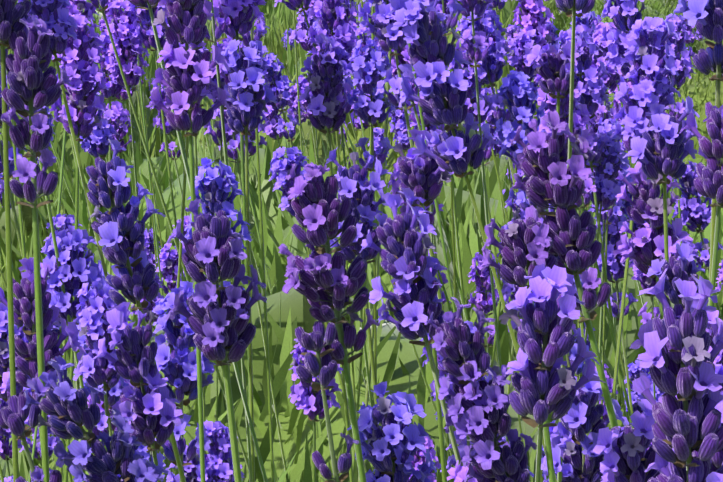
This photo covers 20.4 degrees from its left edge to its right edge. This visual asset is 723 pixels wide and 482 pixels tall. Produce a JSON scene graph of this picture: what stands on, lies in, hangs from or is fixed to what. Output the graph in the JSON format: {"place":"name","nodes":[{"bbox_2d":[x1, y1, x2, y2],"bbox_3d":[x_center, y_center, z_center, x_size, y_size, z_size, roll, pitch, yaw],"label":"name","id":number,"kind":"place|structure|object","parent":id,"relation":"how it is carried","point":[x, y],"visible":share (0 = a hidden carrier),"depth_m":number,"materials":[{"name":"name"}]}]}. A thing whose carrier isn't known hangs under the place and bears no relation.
{"place":"outdoors","nodes":[
{"label":"outdoors","id":0,"kind":"place"},
{"bbox_2d":[607,79,705,166],"bbox_3d":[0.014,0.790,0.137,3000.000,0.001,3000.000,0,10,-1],"label":"ground","id":1,"kind":"structure","parent":0,"point":[697,160],"depth_m":6.00,"materials":[{"name":"green plant"}]},
{"bbox_2d":[0,192,113,376],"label":"grass","id":2,"kind":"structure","parent":1,"relation":"on","point":[27,220],"depth_m":2.28,"materials":[{"name":"green plant"}]},
{"bbox_2d":[0,13,198,214],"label":"grass","id":3,"kind":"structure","parent":1,"relation":"on","point":[86,159],"depth_m":2.80,"materials":[{"name":"green plant"}]},
{"bbox_2d":[49,450,318,481],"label":"grass","id":4,"kind":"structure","parent":1,"relation":"on","point":[282,476],"depth_m":1.37,"materials":[{"name":"green plant"}]},
{"bbox_2d":[28,0,100,481],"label":"lavender","id":5,"kind":"object","parent":4,"relation":"on","point":[78,7],"visible":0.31,"depth_m":1.16,"materials":[{"name":"green plant"}]},
{"bbox_2d":[93,32,124,434],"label":"lavender","id":6,"kind":"object","parent":4,"relation":"on","point":[114,87],"visible":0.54,"depth_m":1.27,"materials":[{"name":"purple plant"}]},
{"bbox_2d":[80,88,174,473],"bbox_3d":[-0.122,0.100,1.233,0.029,0.397,0.031,-15,6,-20],"label":"lavender","id":7,"kind":"object","parent":4,"relation":"on","point":[95,143],"visible":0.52,"depth_m":1.22,"materials":[{"name":"purple plant"}]},
{"bbox_2d":[106,0,150,459],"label":"lavender","id":8,"kind":"object","parent":4,"relation":"on","point":[120,27],"visible":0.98,"depth_m":1.25,"materials":[{"name":"purple plant"}]},
{"bbox_2d":[268,146,366,472],"bbox_3d":[0.007,0.166,1.256,0.037,0.465,0.035,-15,6,-23],"label":"lavender","id":9,"kind":"object","parent":4,"relation":"on","point":[282,168],"visible":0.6,"depth_m":1.23,"materials":[{"name":"purple plant"}]},
{"bbox_2d":[0,105,400,357],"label":"grass","id":10,"kind":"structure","parent":1,"relation":"on","point":[159,163],"depth_m":2.27,"materials":[{"name":"green plant"}]},
{"bbox_2d":[207,0,300,49],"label":"grass","id":11,"kind":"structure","parent":1,"relation":"on","point":[281,10],"depth_m":5.01,"materials":[{"name":"green plant"}]},
{"bbox_2d":[122,72,511,182],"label":"grass","id":12,"kind":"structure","parent":1,"relation":"on","point":[393,156],"depth_m":2.72,"materials":[{"name":"green plant"}]},
{"bbox_2d":[0,243,648,481],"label":"grass","id":13,"kind":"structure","parent":1,"relation":"on","point":[398,367],"depth_m":1.50,"materials":[{"name":"green plant"}]},
{"bbox_2d":[126,1,208,453],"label":"lavender","id":14,"kind":"object","parent":13,"relation":"on","point":[145,35],"visible":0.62,"depth_m":1.24,"materials":[{"name":"green plant"}]},
{"bbox_2d":[203,35,233,449],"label":"lavender","id":15,"kind":"object","parent":13,"relation":"on","point":[217,124],"visible":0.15,"depth_m":1.23,"materials":[{"name":"purple plant"}]},
{"bbox_2d":[211,60,288,481],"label":"lavender","id":16,"kind":"object","parent":13,"relation":"in","point":[232,154],"visible":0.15,"depth_m":1.33,"materials":[{"name":"green plant"}]},
{"bbox_2d":[511,0,579,379],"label":"lavender","id":17,"kind":"object","parent":13,"relation":"on","point":[531,14],"visible":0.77,"depth_m":1.16,"materials":[{"name":"purple plant"}]},
{"bbox_2d":[629,222,664,437],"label":"lavender","id":18,"kind":"object","parent":13,"relation":"on","point":[647,281],"visible":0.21,"depth_m":1.27,"materials":[{"name":"purple plant"}]},
{"bbox_2d":[268,13,451,85],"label":"grass","id":19,"kind":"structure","parent":1,"relation":"on","point":[300,63],"depth_m":3.56,"materials":[{"name":"green plant"}]},
{"bbox_2d":[134,153,722,426],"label":"grass","id":20,"kind":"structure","parent":1,"relation":"on","point":[471,243],"depth_m":1.92,"materials":[{"name":"green plant"}]},
{"bbox_2d":[260,52,342,314],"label":"lavender","id":21,"kind":"object","parent":20,"relation":"on","point":[277,85],"visible":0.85,"depth_m":1.58,"materials":[{"name":"purple plant"}]},
{"bbox_2d":[351,153,673,231],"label":"grass","id":22,"kind":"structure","parent":1,"relation":"on","point":[503,161],"depth_m":2.46,"materials":[{"name":"green plant"}]},
{"bbox_2d":[550,0,697,61],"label":"grass","id":23,"kind":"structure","parent":1,"relation":"on","point":[653,10],"depth_m":8.81,"materials":[{"name":"green plant"}]},
{"bbox_2d":[653,63,722,157],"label":"grass","id":24,"kind":"structure","parent":1,"relation":"on","point":[706,88],"depth_m":6.10,"materials":[{"name":"green plant"}]},
{"bbox_2d":[673,188,722,317],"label":"grass","id":25,"kind":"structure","parent":1,"relation":"on","point":[706,233],"depth_m":2.31,"materials":[{"name":"green plant"}]},
{"bbox_3d":[-0.011,0.490,0.719,0.773,0.389,0.779,-6,12,-31],"label":"lavender plant base","id":26,"kind":"object","parent":1,"relation":"on","visible":0},
{"bbox_2d":[22,355,168,481],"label":"lavender flower","id":27,"kind":"object","parent":26,"relation":"on","point":[66,409],"visible":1,"depth_m":0.59,"materials":[{"name":"purple plant"}]},
{"bbox_2d":[73,280,131,444],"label":"lavender","id":28,"kind":"object","parent":26,"relation":"on","point":[96,304],"visible":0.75,"depth_m":0.84,"materials":[{"name":"purple plant"}]},
{"bbox_2d":[86,139,185,481],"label":"lavender flower","id":29,"kind":"object","parent":26,"relation":"on","point":[118,231],"visible":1,"depth_m":0.68,"materials":[{"name":"purple plant"}]},
{"bbox_2d":[165,198,266,481],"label":"lavender flower","id":30,"kind":"object","parent":26,"relation":"on","point":[217,320],"visible":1,"depth_m":0.53,"materials":[{"name":"purple plant"}]},
{"bbox_2d":[278,162,379,481],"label":"lavender flower","id":31,"kind":"object","parent":26,"relation":"on","point":[327,284],"visible":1,"depth_m":0.60,"materials":[{"name":"purple plant"}]},
{"bbox_2d":[394,128,453,481],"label":"lavender flower","id":32,"kind":"object","parent":26,"relation":"on","point":[422,176],"visible":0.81,"depth_m":0.74,"materials":[{"name":"purple plant"}]},
{"bbox_2d":[510,110,617,427],"bbox_3d":[0.110,0.166,0.653,0.032,0.430,0.030,-18,9,-15],"label":"lavender flower","id":33,"kind":"object","parent":26,"relation":"on","point":[553,180],"visible":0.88,"depth_m":0.62,"materials":[{"name":"purple plant"}]},
{"bbox_2d":[679,102,722,306],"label":"lavender flower","id":34,"kind":"object","parent":26,"relation":"on","point":[708,181],"visible":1,"depth_m":0.64,"materials":[{"name":"purple plant"}]},
{"bbox_3d":[0.107,0.467,0.848,0.773,0.389,0.779,-4,11,-24],"label":"lavender plant base","id":35,"kind":"object","parent":1,"relation":"on","visible":0},
{"bbox_2d":[0,0,31,481],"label":"lavender flower","id":36,"kind":"object","parent":35,"relation":"on","point":[12,14],"visible":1,"depth_m":0.60,"materials":[{"name":"green plant"}]},
{"bbox_2d":[41,229,105,481],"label":"lavender flower","id":37,"kind":"object","parent":35,"relation":"in","point":[74,272],"visible":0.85,"depth_m":0.87,"materials":[{"name":"purple plant"}]},
{"bbox_2d":[152,281,215,481],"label":"lavender","id":38,"kind":"object","parent":35,"relation":"on","point":[177,366],"visible":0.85,"depth_m":0.77,"materials":[{"name":"purple plant"}]},
{"bbox_2d":[326,147,391,425],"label":"lavender flower","id":39,"kind":"object","parent":35,"relation":"in","point":[356,187],"visible":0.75,"depth_m":0.80,"materials":[{"name":"purple plant"}]},
{"bbox_2d":[359,187,462,465],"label":"lavender flower","id":40,"kind":"object","parent":35,"relation":"in","point":[405,261],"visible":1,"depth_m":0.66,"materials":[{"name":"purple plant"}]},
{"bbox_2d":[387,0,556,481],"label":"lavender flower","id":41,"kind":"object","parent":35,"relation":"in","point":[443,92],"visible":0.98,"depth_m":0.69,"materials":[{"name":"purple plant"}]},
{"bbox_2d":[555,0,594,481],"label":"lavender flower","id":42,"kind":"object","parent":35,"relation":"in","point":[585,6],"visible":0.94,"depth_m":0.73,"materials":[{"name":"green plant"}]},
{"bbox_2d":[590,399,659,481],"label":"lavender flower","id":43,"kind":"object","parent":35,"relation":"in","point":[628,457],"visible":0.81,"depth_m":0.54,"materials":[{"name":"purple plant"}]},
{"bbox_2d":[646,243,704,331],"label":"lavender flower","id":44,"kind":"object","parent":35,"relation":"on","point":[682,268],"visible":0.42,"depth_m":0.70,"materials":[{"name":"purple plant"}]},
{"bbox_2d":[671,0,722,304],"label":"lavender flower","id":45,"kind":"object","parent":35,"relation":"in","point":[705,17],"visible":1,"depth_m":0.64,"materials":[{"name":"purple plant"}]},
{"bbox_3d":[-0.132,0.460,0.887,0.773,0.389,0.779,2,10,14],"label":"lavender plant base","id":46,"kind":"object","parent":1,"relation":"on","visible":0},
{"bbox_2d":[49,14,108,481],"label":"lavender","id":47,"kind":"object","parent":46,"relation":"on","point":[83,72],"visible":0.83,"depth_m":0.92,"materials":[{"name":"purple plant"}]},
{"bbox_2d":[145,0,229,481],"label":"lavender flower","id":48,"kind":"object","parent":46,"relation":"on","point":[183,77],"visible":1,"depth_m":0.70,"materials":[{"name":"purple plant"}]},
{"bbox_2d":[347,381,436,481],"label":"lavender flower","id":49,"kind":"object","parent":46,"relation":"in","point":[390,446],"visible":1,"depth_m":0.69,"materials":[{"name":"purple plant"}]},
{"bbox_3d":[0.135,0.511,0.597,0.773,0.389,0.779,0,10,1],"label":"lavender plant base","id":50,"kind":"object","parent":1,"relation":"on","visible":0},
{"bbox_2d":[0,377,61,481],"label":"lavender flower","id":51,"kind":"object","parent":50,"relation":"on","point":[13,416],"visible":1,"depth_m":0.59,"materials":[{"name":"purple plant"}]},
{"bbox_2d":[295,321,358,481],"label":"lavender flower","id":52,"kind":"object","parent":50,"relation":"on","point":[324,368],"visible":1,"depth_m":0.60,"materials":[{"name":"purple plant"}]},
{"bbox_2d":[424,297,536,481],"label":"lavender flower","id":53,"kind":"object","parent":50,"relation":"in","point":[483,420],"visible":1,"depth_m":0.60,"materials":[{"name":"purple plant"}]},
{"bbox_2d":[479,217,557,481],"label":"lavender flower","id":54,"kind":"object","parent":50,"relation":"in","point":[524,247],"visible":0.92,"depth_m":0.60,"materials":[{"name":"purple plant"}]},
{"bbox_2d":[499,263,605,481],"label":"lavender flower","id":55,"kind":"object","parent":50,"relation":"in","point":[544,386],"visible":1,"depth_m":0.50,"materials":[{"name":"purple plant"}]},
{"bbox_2d":[542,371,628,481],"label":"lavender flower","id":56,"kind":"object","parent":50,"relation":"in","point":[580,419],"visible":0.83,"depth_m":0.67,"materials":[{"name":"purple plant"}]},
{"bbox_2d":[630,268,722,481],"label":"lavender flower","id":57,"kind":"object","parent":50,"relation":"in","point":[676,357],"visible":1,"depth_m":0.43,"materials":[{"name":"purple plant"}]},
{"bbox_3d":[0.160,0.454,0.857,0.632,0.411,0.638,0,10,0],"label":"lavender mound","id":58,"kind":"object","parent":1,"relation":"on","visible":0},
{"bbox_2d":[180,157,251,372],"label":"lavender","id":59,"kind":"object","parent":58,"relation":"on","point":[214,189],"visible":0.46,"depth_m":0.84,"materials":[{"name":"purple plant"}]},
{"bbox_2d":[598,0,671,254],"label":"lavender","id":60,"kind":"object","parent":58,"relation":"on","point":[624,15],"visible":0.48,"depth_m":0.83,"materials":[{"name":"purple plant"}]},
{"bbox_2d":[609,17,680,429],"bbox_3d":[0.098,0.120,0.828,0.034,0.424,0.035,15,15,40],"label":"lavender","id":61,"kind":"object","parent":58,"relation":"on","point":[649,62],"visible":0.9,"depth_m":0.79,"materials":[{"name":"purple plant"}]},
{"bbox_2d":[613,161,692,318],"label":"lavender flower","id":62,"kind":"object","parent":58,"relation":"on","point":[642,247],"visible":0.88,"depth_m":0.76,"materials":[{"name":"purple plant"}]},
{"bbox_2d":[623,96,699,300],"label":"lavender flower","id":63,"kind":"object","parent":58,"relation":"on","point":[666,150],"visible":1,"depth_m":0.73,"materials":[{"name":"purple plant"}]},
{"bbox_3d":[0.022,0.374,1.066,0.638,0.497,0.632,-7,12,-33],"label":"lavender mound","id":64,"kind":"object","parent":1,"relation":"on","visible":0},
{"bbox_2d":[0,303,30,475],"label":"lavender","id":65,"kind":"object","parent":64,"relation":"on","point":[4,354],"visible":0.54,"depth_m":0.83,"materials":[{"name":"purple plant"}]},
{"bbox_2d":[18,0,150,453],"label":"lavender","id":66,"kind":"object","parent":64,"relation":"on","point":[51,14],"visible":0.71,"depth_m":0.86,"materials":[{"name":"green plant"}]},
{"bbox_2d":[84,0,248,470],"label":"lavender","id":67,"kind":"object","parent":64,"relation":"on","point":[97,3],"visible":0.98,"depth_m":1.03,"materials":[{"name":"green plant"}]},
{"bbox_2d":[165,445,214,481],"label":"lavender","id":68,"kind":"object","parent":64,"relation":"on","point":[192,473],"visible":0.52,"depth_m":1.07,"materials":[{"name":"purple plant"}]},
{"bbox_2d":[128,0,267,481],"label":"lavender","id":69,"kind":"object","parent":64,"relation":"on","point":[141,4],"visible":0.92,"depth_m":0.79,"materials":[{"name":"green plant"}]},
{"bbox_2d":[205,0,252,481],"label":"lavender","id":70,"kind":"object","parent":64,"relation":"on","point":[218,30],"visible":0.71,"depth_m":0.90,"materials":[{"name":"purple plant"}]},
{"bbox_2d":[211,0,265,432],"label":"lavender","id":71,"kind":"object","parent":64,"relation":"on","point":[240,23],"visible":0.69,"depth_m":0.93,"materials":[{"name":"purple plant"}]},
{"bbox_2d":[221,39,277,481],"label":"lavender flower","id":72,"kind":"object","parent":64,"relation":"in","point":[245,91],"visible":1,"depth_m":0.90,"materials":[{"name":"purple plant"}]},
{"bbox_2d":[241,17,274,481],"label":"lavender","id":73,"kind":"object","parent":64,"relation":"on","point":[248,38],"visible":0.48,"depth_m":0.99,"materials":[{"name":"green plant"}]},
{"bbox_2d":[298,33,354,481],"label":"lavender flower","id":74,"kind":"object","parent":64,"relation":"on","point":[325,76],"visible":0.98,"depth_m":0.95,"materials":[{"name":"purple plant"}]},
{"bbox_2d":[306,0,372,407],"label":"lavender","id":75,"kind":"object","parent":64,"relation":"on","point":[333,15],"visible":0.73,"depth_m":0.97,"materials":[{"name":"purple plant"}]},
{"bbox_2d":[274,0,452,455],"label":"lavender","id":76,"kind":"object","parent":64,"relation":"on","point":[294,5],"visible":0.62,"depth_m":1.07,"materials":[{"name":"purple plant"}]},
{"bbox_2d":[346,39,397,473],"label":"lavender","id":77,"kind":"object","parent":64,"relation":"on","point":[369,74],"visible":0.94,"depth_m":0.94,"materials":[{"name":"purple plant"}]},
{"bbox_2d":[357,0,443,310],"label":"lavender","id":78,"kind":"object","parent":64,"relation":"on","point":[379,25],"visible":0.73,"depth_m":0.82,"materials":[{"name":"purple plant"}]},
{"bbox_2d":[388,156,452,311],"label":"lavender","id":79,"kind":"object","parent":64,"relation":"on","point":[394,182],"visible":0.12,"depth_m":1.01,"materials":[{"name":"purple plant"}]},
{"bbox_2d":[377,42,479,370],"bbox_3d":[0.067,0.088,1.051,0.034,0.416,0.031,-14,9,8],"label":"lavender","id":80,"kind":"object","parent":64,"relation":"in","point":[404,57],"visible":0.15,"depth_m":1.02,"materials":[{"name":"purple plant"}]},
{"bbox_2d":[425,0,467,445],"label":"lavender","id":81,"kind":"object","parent":64,"relation":"on","point":[453,7],"visible":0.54,"depth_m":0.94,"materials":[{"name":"purple plant"}]},
{"bbox_2d":[446,0,509,444],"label":"lavender","id":82,"kind":"object","parent":64,"relation":"on","point":[478,9],"visible":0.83,"depth_m":1.01,"materials":[{"name":"purple plant"}]},
{"bbox_2d":[448,50,523,443],"bbox_3d":[0.088,0.091,1.098,0.026,0.396,0.026,-8,7,21],"label":"lavender","id":83,"kind":"object","parent":64,"relation":"on","point":[471,102],"visible":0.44,"depth_m":1.08,"materials":[{"name":"purple plant"}]},
{"bbox_2d":[491,29,545,367],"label":"lavender","id":84,"kind":"object","parent":64,"relation":"on","point":[521,52],"visible":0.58,"depth_m":1.16,"materials":[{"name":"purple plant"}]},
{"bbox_2d":[494,70,544,209],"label":"lavender","id":85,"kind":"object","parent":64,"relation":"on","point":[519,104],"visible":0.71,"depth_m":0.99,"materials":[{"name":"purple plant"}]},
{"bbox_2d":[455,6,588,435],"bbox_3d":[0.120,0.072,1.185,0.036,0.442,0.028,-15,14,0],"label":"lavender","id":86,"kind":"object","parent":64,"relation":"on","point":[493,62],"visible":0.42,"depth_m":1.14,"materials":[{"name":"purple plant"}]},
{"bbox_2d":[526,32,588,471],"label":"lavender flower","id":87,"kind":"object","parent":64,"relation":"on","point":[552,70],"visible":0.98,"depth_m":0.84,"materials":[{"name":"purple plant"}]},
{"bbox_2d":[534,74,633,428],"bbox_3d":[0.132,0.110,0.923,0.026,0.399,0.033,-9,13,20],"label":"lavender","id":88,"kind":"object","parent":64,"relation":"on","point":[581,119],"visible":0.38,"depth_m":0.88,"materials":[{"name":"purple plant"}]},
{"bbox_2d":[555,23,626,417],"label":"lavender","id":89,"kind":"object","parent":64,"relation":"on","point":[589,83],"visible":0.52,"depth_m":1.05,"materials":[{"name":"purple plant"}]},
{"bbox_2d":[579,130,629,378],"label":"lavender","id":90,"kind":"object","parent":64,"relation":"on","point":[608,189],"visible":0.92,"depth_m":1.07,"materials":[{"name":"purple plant"}]},
{"bbox_2d":[662,15,695,246],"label":"lavender","id":91,"kind":"object","parent":64,"relation":"on","point":[684,65],"visible":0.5,"depth_m":1.14,"materials":[{"name":"purple plant"}]},
{"bbox_3d":[-0.117,0.510,0.602,0.779,0.389,0.773,0,10,-1],"label":"lavender plant base","id":92,"kind":"object","parent":1,"relation":"on","visible":0},
{"bbox_2d":[0,17,71,481],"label":"lavender flower","id":93,"kind":"object","parent":92,"relation":"in","point":[33,85],"visible":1,"depth_m":0.60,"materials":[{"name":"purple plant"}]},
{"bbox_2d":[0,257,85,414],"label":"lavender flower","id":94,"kind":"object","parent":92,"relation":"in","point":[26,362],"visible":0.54,"depth_m":0.66,"materials":[{"name":"purple plant"}]},
{"bbox_2d":[91,302,184,481],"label":"lavender flower","id":95,"kind":"object","parent":92,"relation":"on","point":[146,402],"visible":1,"depth_m":0.64,"materials":[{"name":"purple plant"}]},
{"bbox_3d":[0.242,0.480,1.071,0.638,0.286,0.632,1,10,7],"label":"lavender mound","id":96,"kind":"object","parent":1,"relation":"on","visible":0},
{"bbox_2d":[196,420,244,481],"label":"lavender","id":97,"kind":"object","parent":96,"relation":"on","point":[219,470],"visible":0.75,"depth_m":1.09,"materials":[{"name":"purple plant"}]},
{"bbox_3d":[0.045,0.352,1.488,0.632,0.392,0.638,3,10,16],"label":"lavender mound","id":98,"kind":"object","parent":1,"relation":"on","visible":0},
{"bbox_2d":[589,23,624,404],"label":"lavender","id":99,"kind":"object","parent":98,"relation":"on","point":[609,82],"visible":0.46,"depth_m":1.28,"materials":[{"name":"purple plant"}]},
{"bbox_2d":[588,117,627,418],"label":"lavender","id":100,"kind":"object","parent":98,"relation":"on","point":[613,211],"visible":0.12,"depth_m":1.26,"materials":[{"name":"purple plant"}]},
{"bbox_2d":[594,210,637,413],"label":"lavender","id":101,"kind":"object","parent":98,"relation":"on","point":[615,268],"visible":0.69,"depth_m":1.30,"materials":[{"name":"purple plant"}]},
{"bbox_3d":[-0.082,0.490,0.880,0.638,0.332,0.632,0,10,-1],"label":"lavender mound","id":102,"kind":"object","parent":1,"relation":"on","visible":0},
{"bbox_2d":[76,263,128,441],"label":"lavender","id":103,"kind":"object","parent":102,"relation":"on","point":[113,394],"visible":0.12,"depth_m":0.94,"materials":[{"name":"purple plant"}]},
{"bbox_3d":[0.074,0.293,1.722,0.638,0.429,0.632,2,10,9],"label":"lavender mound","id":104,"kind":"object","parent":1,"relation":"on","visible":0},
{"bbox_2d":[155,243,184,293],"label":"lavender","id":105,"kind":"object","parent":104,"relation":"on","point":[168,263],"visible":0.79,"depth_m":1.51,"materials":[{"name":"purple plant"}]},
{"bbox_3d":[-0.102,0.379,1.647,0.638,0.286,0.632,-3,11,-19],"label":"lavender mound","id":106,"kind":"object","parent":1,"relation":"on","visible":0},
{"bbox_2d":[104,101,135,297],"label":"lavender","id":107,"kind":"object","parent":106,"relation":"on","point":[118,113],"visible":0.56,"depth_m":1.57,"materials":[{"name":"purple plant"}]},
{"bbox_2d":[468,252,501,353],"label":"lavender","id":108,"kind":"object","parent":106,"relation":"on","point":[483,301],"visible":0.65,"depth_m":1.49,"materials":[{"name":"purple plant"}]},
{"bbox_3d":[0.209,0.428,1.365,0.632,0.286,0.638,-2,10,-14],"label":"lavender mound","id":109,"kind":"object","parent":1,"relation":"on","visible":0},
{"bbox_2d":[672,161,722,319],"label":"lavender flower","id":110,"kind":"object","parent":109,"relation":"on","point":[695,213],"visible":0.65,"depth_m":1.32,"materials":[{"name":"purple plant"}]},
{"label":"lavender mound","id":111,"kind":"object","parent":1,"relation":"on","visible":0},
{"bbox_2d":[0,65,72,481],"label":"lavender flower","id":112,"kind":"object","parent":111,"relation":"on","point":[11,159],"visible":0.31,"depth_m":0.97,"materials":[{"name":"purple plant"}]},
{"bbox_2d":[288,338,342,481],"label":"lavender flower","id":113,"kind":"object","parent":111,"relation":"on","point":[307,397],"visible":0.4,"depth_m":0.92,"materials":[{"name":"purple plant"}]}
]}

